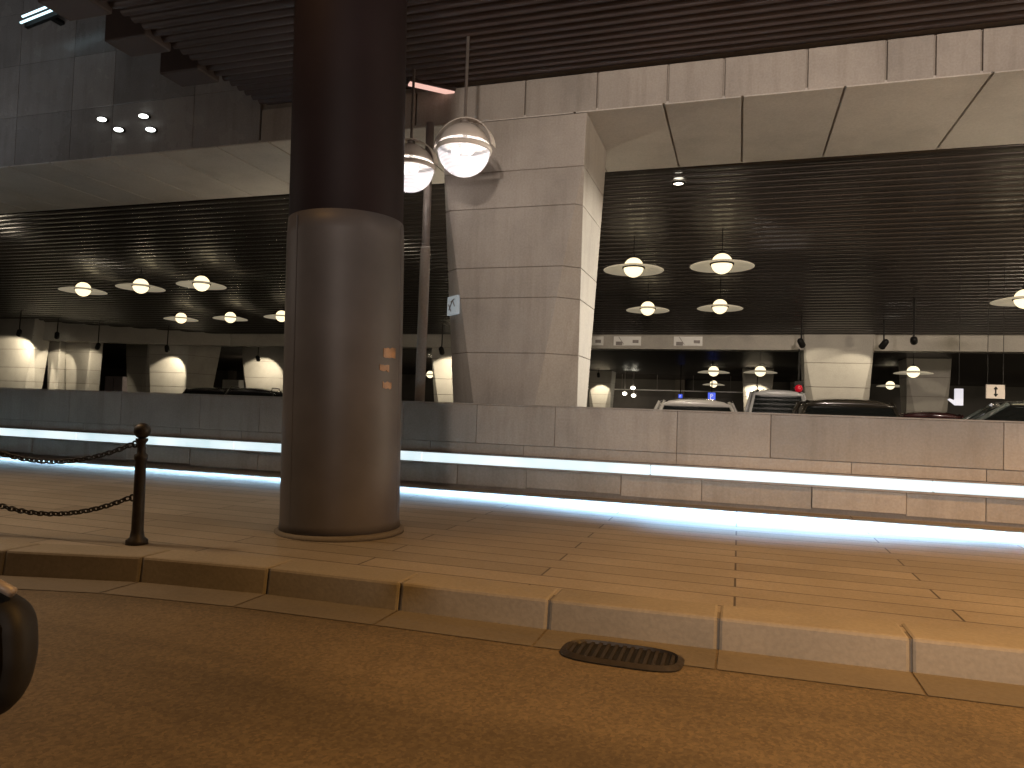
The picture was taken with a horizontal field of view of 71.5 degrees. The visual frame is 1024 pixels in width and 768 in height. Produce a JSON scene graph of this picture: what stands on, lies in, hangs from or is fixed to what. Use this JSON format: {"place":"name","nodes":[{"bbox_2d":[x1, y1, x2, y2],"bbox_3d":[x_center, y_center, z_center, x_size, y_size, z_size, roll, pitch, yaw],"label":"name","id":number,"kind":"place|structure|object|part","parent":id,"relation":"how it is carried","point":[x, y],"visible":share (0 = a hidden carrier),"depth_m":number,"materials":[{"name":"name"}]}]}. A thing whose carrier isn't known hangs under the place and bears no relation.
{"place":"outdoors","nodes":[
{"label":"outdoors","id":0,"kind":"place"},
{"bbox_2d":[0,579,38,714],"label":"wing mirror","id":1,"kind":"object","parent":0,"point":[19,639],"visible":1,"depth_m":1.00,"materials":[{"name":"black plastic"}]},
{"bbox_2d":[104,376,127,392],"bbox_3d":[-19.315,0.661,34.766,1.100,2.050,0.506,1,-2,18],"label":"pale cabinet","id":2,"kind":"object","parent":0,"point":[115,383],"visible":0.35,"depth_m":34.54,"materials":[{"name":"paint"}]},
{"bbox_2d":[126,344,149,393],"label":"stone pillar","id":3,"kind":"structure","parent":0,"point":[138,366],"depth_m":28.08,"materials":[{"name":"beige stone"}]},
{"bbox_2d":[222,380,243,389],"bbox_3d":[-12.305,0.822,31.520,0.860,2.000,0.630,1,-2,18],"label":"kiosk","id":4,"kind":"object","parent":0,"point":[227,384],"visible":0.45,"depth_m":31.26,"materials":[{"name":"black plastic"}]},
{"bbox_2d":[242,347,283,392],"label":"stone pillar","id":5,"kind":"structure","parent":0,"point":[265,371],"depth_m":28.39,"materials":[{"name":"beige stone"}]},
{"bbox_2d":[0,582,1023,767],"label":"road","id":6,"kind":"structure","parent":0,"point":[120,681],"depth_m":2.95,"materials":[{"name":"asphalt"}]},
{"bbox_2d":[2,551,911,671],"bbox_3d":[-3.838,1.208,4.987,37.782,0.178,0.791,1,-2,15],"label":"kerb mortar","id":7,"kind":"object","parent":6,"relation":"on","point":[906,633],"visible":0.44,"depth_m":4.01,"materials":[{"name":"concrete"}]},
{"bbox_2d":[0,541,1023,684],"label":"kerb","id":8,"kind":"structure","parent":7,"relation":"on","point":[973,655],"depth_m":4.03,"materials":[{"name":"concrete"}]},
{"bbox_2d":[0,575,1023,706],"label":"gutter","id":9,"kind":"object","parent":6,"relation":"on","point":[932,685],"visible":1,"depth_m":3.87,"materials":[{"name":"concrete"}]},
{"bbox_2d":[560,639,683,670],"bbox_3d":[0.556,1.370,3.610,0.620,0.020,0.330,1,-2,18],"label":"drain grate","id":10,"kind":"object","parent":9,"relation":"on","point":[625,655],"visible":1,"depth_m":3.60,"materials":[{"name":"metal"}]},
{"bbox_2d":[0,455,1023,635],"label":"pavement","id":11,"kind":"structure","parent":0,"point":[947,575],"depth_m":5.74,"materials":[{"name":"grey stone"}]},
{"bbox_2d":[125,423,150,545],"bbox_3d":[-2.708,0.722,5.173,0.148,0.878,0.148,3,-2,-27],"label":"bollard","id":12,"kind":"object","parent":11,"relation":"on","point":[142,433],"visible":1,"depth_m":5.14,"materials":[{"name":"metal"}]},
{"bbox_2d":[0,496,131,516],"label":"chain","id":13,"kind":"object","parent":12,"relation":"hanging from","point":[34,512],"visible":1,"depth_m":5.23,"materials":[{"name":"metal"}]},
{"bbox_2d":[0,442,133,463],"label":"chain","id":14,"kind":"object","parent":12,"relation":"hanging from","point":[31,460],"visible":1,"depth_m":5.24,"materials":[{"name":"metal"}]},
{"bbox_2d":[274,0,406,542],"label":"round column","id":15,"kind":"structure","parent":11,"relation":"on","point":[341,416],"depth_m":5.65,"materials":[{"name":"paint"}]},
{"bbox_2d":[38,0,1023,104],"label":"canopy","id":16,"kind":"object","parent":15,"relation":"on","point":[246,46],"visible":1,"depth_m":8.33,"materials":[{"name":"black metal"}]},
{"bbox_2d":[404,69,438,192],"bbox_3d":[-1.316,-3.341,9.334,0.668,1.649,0.668,3,-2,-23],"label":"globe lamp","id":17,"kind":"object","parent":16,"relation":"hanging from","point":[419,168],"visible":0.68,"depth_m":9.15,"materials":[{"name":"white glass"}]},
{"bbox_2d":[407,77,458,93],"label":"batten lamp","id":18,"kind":"object","parent":16,"relation":"attached to","point":[433,87],"visible":0.79,"depth_m":9.76,"materials":[{"name":"white plastic"}]},
{"bbox_2d":[433,36,495,177],"bbox_3d":[-0.551,-3.315,8.459,0.668,1.704,0.668,3,-2,-23],"label":"globe lamp","id":19,"kind":"object","parent":16,"relation":"hanging from","point":[462,147],"visible":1,"depth_m":8.27,"materials":[{"name":"white glass"}]},
{"label":"parking floor","id":20,"kind":"structure","parent":0,"visible":0},
{"bbox_2d":[0,319,49,389],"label":"stone pillar","id":21,"kind":"structure","parent":20,"relation":"on","point":[23,358],"depth_m":25.62,"materials":[{"name":"beige stone"}]},
{"bbox_2d":[43,322,1023,353],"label":"beam","id":22,"kind":"structure","parent":21,"relation":"on","point":[774,343],"depth_m":20.69,"materials":[{"name":"grey concrete"}]},
{"bbox_2d":[0,143,1023,334],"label":"hall ceiling","id":23,"kind":"structure","parent":22,"relation":"on","point":[866,244],"depth_m":15.42,"materials":[{"name":"black metal"}]},
{"bbox_2d":[16,311,21,336],"bbox_3d":[-16.980,-2.081,24.526,0.160,0.893,0.275,4,-2,-43],"label":"spotlight","id":24,"kind":"object","parent":23,"relation":"hanging from","point":[19,332],"visible":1,"depth_m":24.50,"materials":[{"name":"black plastic"}]},
{"bbox_2d":[54,319,59,338],"bbox_3d":[-16.021,-1.954,25.055,0.160,0.748,0.269,3,-2,-34],"label":"spotlight","id":25,"kind":"object","parent":23,"relation":"hanging from","point":[57,335],"visible":1,"depth_m":25.02,"materials":[{"name":"black metal"}]},
{"bbox_2d":[58,277,107,295],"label":"pendant lamp","id":26,"kind":"object","parent":23,"relation":"hanging from","point":[83,288],"visible":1,"depth_m":19.70,"materials":[{"name":"white glass"}]},
{"bbox_2d":[95,322,100,349],"bbox_3d":[-14.531,-1.702,24.987,0.160,1.004,0.282,4,-3,-45],"label":"spotlight","id":27,"kind":"object","parent":23,"relation":"hanging from","point":[97,345],"visible":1,"depth_m":24.97,"materials":[{"name":"black plastic"}]},
{"bbox_2d":[115,268,165,293],"bbox_3d":[-9.834,-2.737,18.851,1.190,0.676,1.190,1,-2,18],"label":"pendant lamp","id":28,"kind":"object","parent":23,"relation":"hanging from","point":[141,285],"visible":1,"depth_m":18.76,"materials":[{"name":"white glass"}]},
{"bbox_2d":[164,327,169,352],"bbox_3d":[-12.021,-1.553,24.811,0.160,0.916,0.272,3,-2,-18],"label":"spotlight","id":29,"kind":"object","parent":23,"relation":"hanging from","point":[167,349],"visible":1,"depth_m":24.80,"materials":[{"name":"black metal"}]},
{"bbox_2d":[163,307,197,322],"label":"pendant lamp","id":30,"kind":"object","parent":23,"relation":"hanging from","point":[181,317],"visible":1,"depth_m":22.09,"materials":[{"name":"white glass"}]},
{"bbox_2d":[176,264,226,290],"bbox_3d":[-7.883,-2.709,18.074,1.190,0.704,1.190,1,-2,18],"label":"pendant lamp","id":31,"kind":"object","parent":23,"relation":"hanging from","point":[201,282],"visible":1,"depth_m":17.98,"materials":[{"name":"white glass"}]},
{"bbox_2d":[212,309,247,322],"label":"pendant lamp","id":32,"kind":"object","parent":23,"relation":"hanging from","point":[230,316],"visible":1,"depth_m":21.45,"materials":[{"name":"white glass"}]},
{"bbox_2d":[263,309,284,321],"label":"pendant lamp","id":33,"kind":"object","parent":23,"relation":"hanging from","point":[279,315],"visible":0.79,"depth_m":20.63,"materials":[{"name":"white glass"}]},
{"bbox_2d":[439,325,444,354],"bbox_3d":[-2.120,-1.337,21.533,0.160,0.918,0.279,2,-2,8],"label":"spotlight","id":34,"kind":"object","parent":23,"relation":"hanging from","point":[441,350],"visible":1,"depth_m":21.51,"materials":[{"name":"black metal"}]},
{"bbox_2d":[604,237,663,276],"bbox_3d":[2.434,-2.531,14.196,1.190,0.807,1.190,1,-2,18],"label":"pendant lamp","id":35,"kind":"object","parent":23,"relation":"hanging from","point":[633,266],"visible":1,"depth_m":14.11,"materials":[{"name":"white glass"}]},
{"bbox_2d":[626,284,668,315],"bbox_3d":[3.188,-1.972,16.676,1.000,0.734,1.000,1,-2,18],"label":"pendant lamp","id":36,"kind":"object","parent":23,"relation":"hanging from","point":[647,307],"visible":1,"depth_m":16.60,"materials":[{"name":"white glass"}]},
{"bbox_2d":[672,180,684,185],"bbox_3d":[2.777,-3.350,11.862,0.220,0.042,0.220,1,-2,18],"label":"downlight","id":37,"kind":"object","parent":23,"relation":"attached to","point":[678,182],"visible":1,"depth_m":11.82,"materials":[{"name":"white plastic"}]},
{"bbox_2d":[697,280,742,313],"bbox_3d":[4.684,-1.961,15.993,1.000,0.771,1.000,1,-2,18],"label":"pendant lamp","id":38,"kind":"object","parent":23,"relation":"hanging from","point":[719,305],"visible":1,"depth_m":15.92,"materials":[{"name":"white glass"}]},
{"bbox_2d":[690,230,754,273],"bbox_3d":[4.005,-2.511,13.549,1.190,0.833,1.190,1,-2,18],"label":"pendant lamp","id":39,"kind":"object","parent":23,"relation":"hanging from","point":[722,262],"visible":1,"depth_m":13.47,"materials":[{"name":"white glass"}]},
{"bbox_2d":[797,318,805,347],"bbox_3d":[7.323,-1.296,17.989,0.160,0.769,0.284,0,-2,43],"label":"spotlight","id":40,"kind":"object","parent":23,"relation":"hanging from","point":[801,343],"visible":1,"depth_m":17.94,"materials":[{"name":"black metal"}]},
{"bbox_2d":[879,321,888,349],"bbox_3d":[9.254,-1.212,17.686,0.160,0.712,0.276,2,-2,-10],"label":"spotlight","id":41,"kind":"object","parent":23,"relation":"hanging from","point":[884,343],"visible":1,"depth_m":17.67,"materials":[{"name":"black plastic"}]},
{"bbox_2d":[910,299,917,344],"bbox_3d":[9.082,-1.408,16.055,0.160,1.036,0.293,1,-2,31],"label":"spotlight","id":42,"kind":"object","parent":23,"relation":"hanging from","point":[913,339],"visible":1,"depth_m":16.05,"materials":[{"name":"black plastic"}]},
{"bbox_2d":[947,264,962,405],"bbox_3d":[8.775,-0.976,14.049,0.260,2.796,0.080,1,-2,18],"label":"exit box","id":43,"kind":"object","parent":23,"relation":"hanging from","point":[958,397],"visible":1,"depth_m":13.97,"materials":[{"name":"grey"}]},
{"bbox_2d":[985,253,1004,398],"bbox_3d":[9.132,-1.101,13.407,0.340,2.752,0.045,2,-2,3],"label":"arrow sign","id":44,"kind":"object","parent":23,"relation":"hanging from","point":[995,391],"visible":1,"depth_m":13.37,"materials":[{"name":"white plastic"}]},
{"bbox_2d":[990,287,1023,308],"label":"pendant lamp","id":45,"kind":"object","parent":23,"relation":"hanging from","point":[1017,299],"visible":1,"depth_m":12.01,"materials":[{"name":"white glass"}]},
{"bbox_2d":[591,336,603,344],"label":"beam panel","id":46,"kind":"structure","parent":22,"relation":"attached to","point":[597,340],"depth_m":21.11,"materials":[{"name":"white plastic"}]},
{"bbox_2d":[614,336,640,345],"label":"beam panel","id":47,"kind":"structure","parent":22,"relation":"attached to","point":[627,340],"depth_m":20.84,"materials":[{"name":"white plastic"}]},
{"bbox_2d":[674,336,702,345],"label":"beam panel","id":48,"kind":"structure","parent":22,"relation":"attached to","point":[686,341],"depth_m":20.32,"materials":[{"name":"white plastic"}]},
{"bbox_2d":[793,349,802,392],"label":"signal lamp","id":49,"kind":"object","parent":22,"relation":"hanging from","point":[798,385],"visible":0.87,"depth_m":18.97,"materials":[{"name":"red plastic"}]},
{"bbox_2d":[47,341,65,390],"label":"stone pillar","id":50,"kind":"structure","parent":20,"relation":"on","point":[56,378],"depth_m":26.20,"materials":[{"name":"beige stone"}]},
{"bbox_2d":[66,342,102,391],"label":"stone pillar","id":51,"kind":"structure","parent":20,"relation":"on","point":[83,364],"depth_m":26.16,"materials":[{"name":"beige stone"}]},
{"bbox_2d":[149,344,220,394],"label":"stone pillar","id":52,"kind":"structure","parent":20,"relation":"on","point":[178,368],"depth_m":25.90,"materials":[{"name":"beige stone"}]},
{"bbox_2d":[183,387,230,395],"bbox_3d":[-9.604,0.884,23.199,2.120,1.537,4.205,2,-2,-7],"label":"parked car","id":53,"kind":"object","parent":20,"relation":"on","point":[211,390],"visible":0.13,"depth_m":21.84,"materials":[{"name":"paint"}]},
{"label":"windows","id":54,"kind":"part","parent":53,"relation":"part of","materials":[{"name":"black glass"}]},
{"bbox_2d":[225,386,282,397],"bbox_3d":[-7.717,0.887,21.546,2.120,1.556,4.205,2,-2,-10],"label":"parked car","id":55,"kind":"object","parent":20,"relation":"on","point":[254,392],"visible":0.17,"depth_m":20.23,"materials":[{"name":"paint"}]},
{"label":"windows","id":56,"kind":"part","parent":55,"relation":"part of","materials":[{"name":"black glass"}]},
{"bbox_2d":[432,348,452,403],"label":"stone pillar","id":57,"kind":"structure","parent":20,"relation":"on","point":[442,377],"depth_m":22.78,"materials":[{"name":"beige stone"}]},
{"bbox_2d":[0,387,1023,527],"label":"parapet wall","id":58,"kind":"structure","parent":20,"relation":"on","point":[966,450],"depth_m":8.65,"materials":[{"name":"stone"}]},
{"bbox_2d":[415,122,433,400],"bbox_3d":[-1.194,-1.684,9.761,0.136,3.844,0.136,1,-2,18],"label":"downpipe","id":59,"kind":"object","parent":58,"relation":"on","point":[421,353],"visible":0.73,"depth_m":9.70,"materials":[{"name":"metal"}]},
{"bbox_2d":[0,427,1023,499],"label":"light strip","id":60,"kind":"object","parent":58,"relation":"attached to","point":[1011,491],"visible":0.97,"depth_m":8.60,"materials":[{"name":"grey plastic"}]},
{"bbox_2d":[444,113,606,407],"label":"flared pillar","id":61,"kind":"structure","parent":20,"relation":"on","point":[523,215],"depth_m":9.52,"materials":[{"name":"stone"}]},
{"bbox_2d":[447,295,459,315],"bbox_3d":[-0.817,-1.089,9.865,0.060,0.260,0.300,3,-2,-30],"label":"notice panel","id":62,"kind":"object","parent":61,"relation":"attached to","point":[453,305],"visible":1,"depth_m":9.81,"materials":[{"name":"grey"}]},
{"bbox_2d":[0,19,1023,213],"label":"entrance beam","id":63,"kind":"structure","parent":61,"relation":"on","point":[950,87],"depth_m":9.44,"materials":[{"name":"concrete"}]},
{"bbox_2d":[0,0,262,166],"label":"wall","id":64,"kind":"structure","parent":63,"relation":"on","point":[63,88],"depth_m":11.92,"materials":[{"name":"concrete"}]},
{"bbox_2d":[20,6,64,28],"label":"tube lamp","id":65,"kind":"object","parent":64,"relation":"attached to","point":[39,16],"visible":0.76,"depth_m":11.84,"materials":[{"name":"white"}]},
{"bbox_2d":[97,117,108,122],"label":"wall lamp","id":66,"kind":"object","parent":64,"relation":"attached to","point":[102,119],"visible":1,"depth_m":11.74,"materials":[{"name":"grey"}]},
{"bbox_2d":[113,127,124,132],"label":"wall lamp","id":67,"kind":"object","parent":64,"relation":"attached to","point":[119,130],"visible":1,"depth_m":11.63,"materials":[{"name":"grey glass"}]},
{"bbox_2d":[138,114,150,119],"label":"wall lamp","id":68,"kind":"object","parent":64,"relation":"attached to","point":[144,116],"visible":1,"depth_m":11.48,"materials":[{"name":"grey"}]},
{"bbox_2d":[145,127,157,132],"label":"wall lamp","id":69,"kind":"object","parent":64,"relation":"attached to","point":[150,129],"visible":1,"depth_m":11.42,"materials":[{"name":"grey glass"}]},
{"bbox_2d":[42,367,1023,416],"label":"back wall","id":70,"kind":"structure","parent":20,"relation":"on","point":[974,399],"depth_m":46.19,"materials":[{"name":"stone"}]},
{"bbox_2d":[46,343,1023,386],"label":"ceiling","id":71,"kind":"structure","parent":70,"relation":"attached to","point":[969,369],"depth_m":30.74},
{"bbox_2d":[256,347,259,361],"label":"spotlight","id":72,"kind":"object","parent":71,"relation":"hanging from","point":[257,358],"visible":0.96,"depth_m":27.16,"materials":[{"name":"black plastic"}]},
{"bbox_2d":[426,359,432,377],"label":"pendant lamp","id":73,"kind":"object","parent":71,"relation":"hanging from","point":[429,374],"visible":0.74,"depth_m":32.85,"materials":[{"name":"white glass"}]},
{"bbox_2d":[588,374,742,392],"bbox_3d":[10.183,-0.029,39.982,13.000,0.920,0.300,1,-2,18],"label":"cable tray","id":74,"kind":"object","parent":71,"relation":"hanging from","point":[681,390],"visible":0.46,"depth_m":40.00,"materials":[{"name":"grey metal"}]},
{"bbox_2d":[678,366,681,397],"bbox_3d":[7.654,-0.098,32.252,0.178,1.479,0.078,1,-2,18],"label":"parking sign","id":75,"kind":"object","parent":71,"relation":"hanging from","point":[680,395],"visible":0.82,"depth_m":32.24,"materials":[{"name":"blue plastic"}]},
{"bbox_2d":[708,362,715,399],"bbox_3d":[8.145,-0.140,28.942,0.297,1.569,0.083,1,-2,18],"label":"parking sign","id":76,"kind":"object","parent":71,"relation":"hanging from","point":[711,395],"visible":0.87,"depth_m":28.92,"materials":[{"name":"blue plastic"}]},
{"bbox_2d":[698,365,728,375],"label":"pendant lamp","id":77,"kind":"object","parent":71,"relation":"hanging from","point":[713,370],"visible":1,"depth_m":22.76,"materials":[{"name":"white glass"}]},
{"bbox_2d":[703,379,724,387],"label":"pendant lamp","id":78,"kind":"object","parent":71,"relation":"hanging from","point":[715,384],"visible":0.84,"depth_m":32.76,"materials":[{"name":"white glass"}]},
{"bbox_2d":[743,352,776,375],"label":"pendant lamp","id":79,"kind":"object","parent":71,"relation":"hanging from","point":[760,370],"visible":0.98,"depth_m":21.94,"materials":[{"name":"white glass"}]},
{"bbox_2d":[876,367,899,388],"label":"pendant lamp","id":80,"kind":"object","parent":71,"relation":"hanging from","point":[890,384],"visible":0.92,"depth_m":28.23,"materials":[{"name":"white glass"}]},
{"bbox_2d":[893,353,933,377],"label":"pendant lamp","id":81,"kind":"object","parent":71,"relation":"hanging from","point":[913,371],"visible":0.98,"depth_m":19.86,"materials":[{"name":"white glass"}]},
{"bbox_2d":[589,371,615,408],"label":"stone pillar","id":82,"kind":"structure","parent":20,"relation":"on","point":[601,390],"depth_m":38.41,"materials":[{"name":"grey stone"}]},
{"bbox_2d":[654,398,737,413],"bbox_3d":[3.686,1.064,14.534,2.160,1.537,4.205,2,-2,12],"label":"parked car","id":83,"kind":"object","parent":20,"relation":"on","point":[699,404],"visible":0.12,"depth_m":13.20,"materials":[{"name":"paint"}]},
{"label":"windows","id":84,"kind":"part","parent":83,"relation":"part of","materials":[{"name":"black glass"}]},
{"bbox_2d":[742,368,773,410],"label":"stone pillar","id":85,"kind":"structure","parent":20,"relation":"on","point":[765,381],"depth_m":32.23,"materials":[{"name":"grey stone"}]},
{"bbox_2d":[744,389,805,414],"bbox_3d":[6.644,1.099,18.001,1.940,1.887,4.205,1,-2,18],"label":"parked car","id":86,"kind":"object","parent":20,"relation":"on","point":[772,401],"visible":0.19,"depth_m":16.69,"materials":[{"name":"paint"}]},
{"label":"windows","id":87,"kind":"part","parent":86,"relation":"part of","materials":[{"name":"black glass"}]},
{"bbox_2d":[800,335,874,399],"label":"stone pillar","id":88,"kind":"structure","parent":20,"relation":"on","point":[836,366],"depth_m":18.99,"materials":[{"name":"beige stone"}]},
{"bbox_2d":[791,398,900,418],"bbox_3d":[6.002,1.068,13.112,2.320,1.597,4.205,1,-2,18],"label":"parked car","id":89,"kind":"object","parent":20,"relation":"on","point":[843,406],"visible":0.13,"depth_m":11.81,"materials":[{"name":"paint"}]},
{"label":"windows","id":90,"kind":"part","parent":89,"relation":"part of","materials":[{"name":"black glass"}]},
{"bbox_2d":[898,358,951,412],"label":"stone pillar","id":91,"kind":"structure","parent":20,"relation":"on","point":[930,392],"depth_m":23.92,"materials":[{"name":"grey stone"}]},
{"bbox_2d":[900,411,963,420],"bbox_3d":[10.592,1.436,18.091,2.070,1.487,4.205,1,-2,28],"label":"parked car","id":92,"kind":"object","parent":20,"relation":"on","point":[930,414],"visible":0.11,"depth_m":16.94,"materials":[{"name":"paint"}]},
{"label":"windows","id":93,"kind":"part","parent":92,"relation":"part of","materials":[{"name":"black glass"}]},
{"bbox_2d":[962,401,1023,422],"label":"parked car","id":94,"kind":"object","parent":20,"relation":"on","point":[1007,411],"visible":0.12,"depth_m":9.96,"materials":[{"name":"paint"}]},
{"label":"windows","id":95,"kind":"part","parent":94,"relation":"part of","materials":[{"name":"black glass"}]}
]}

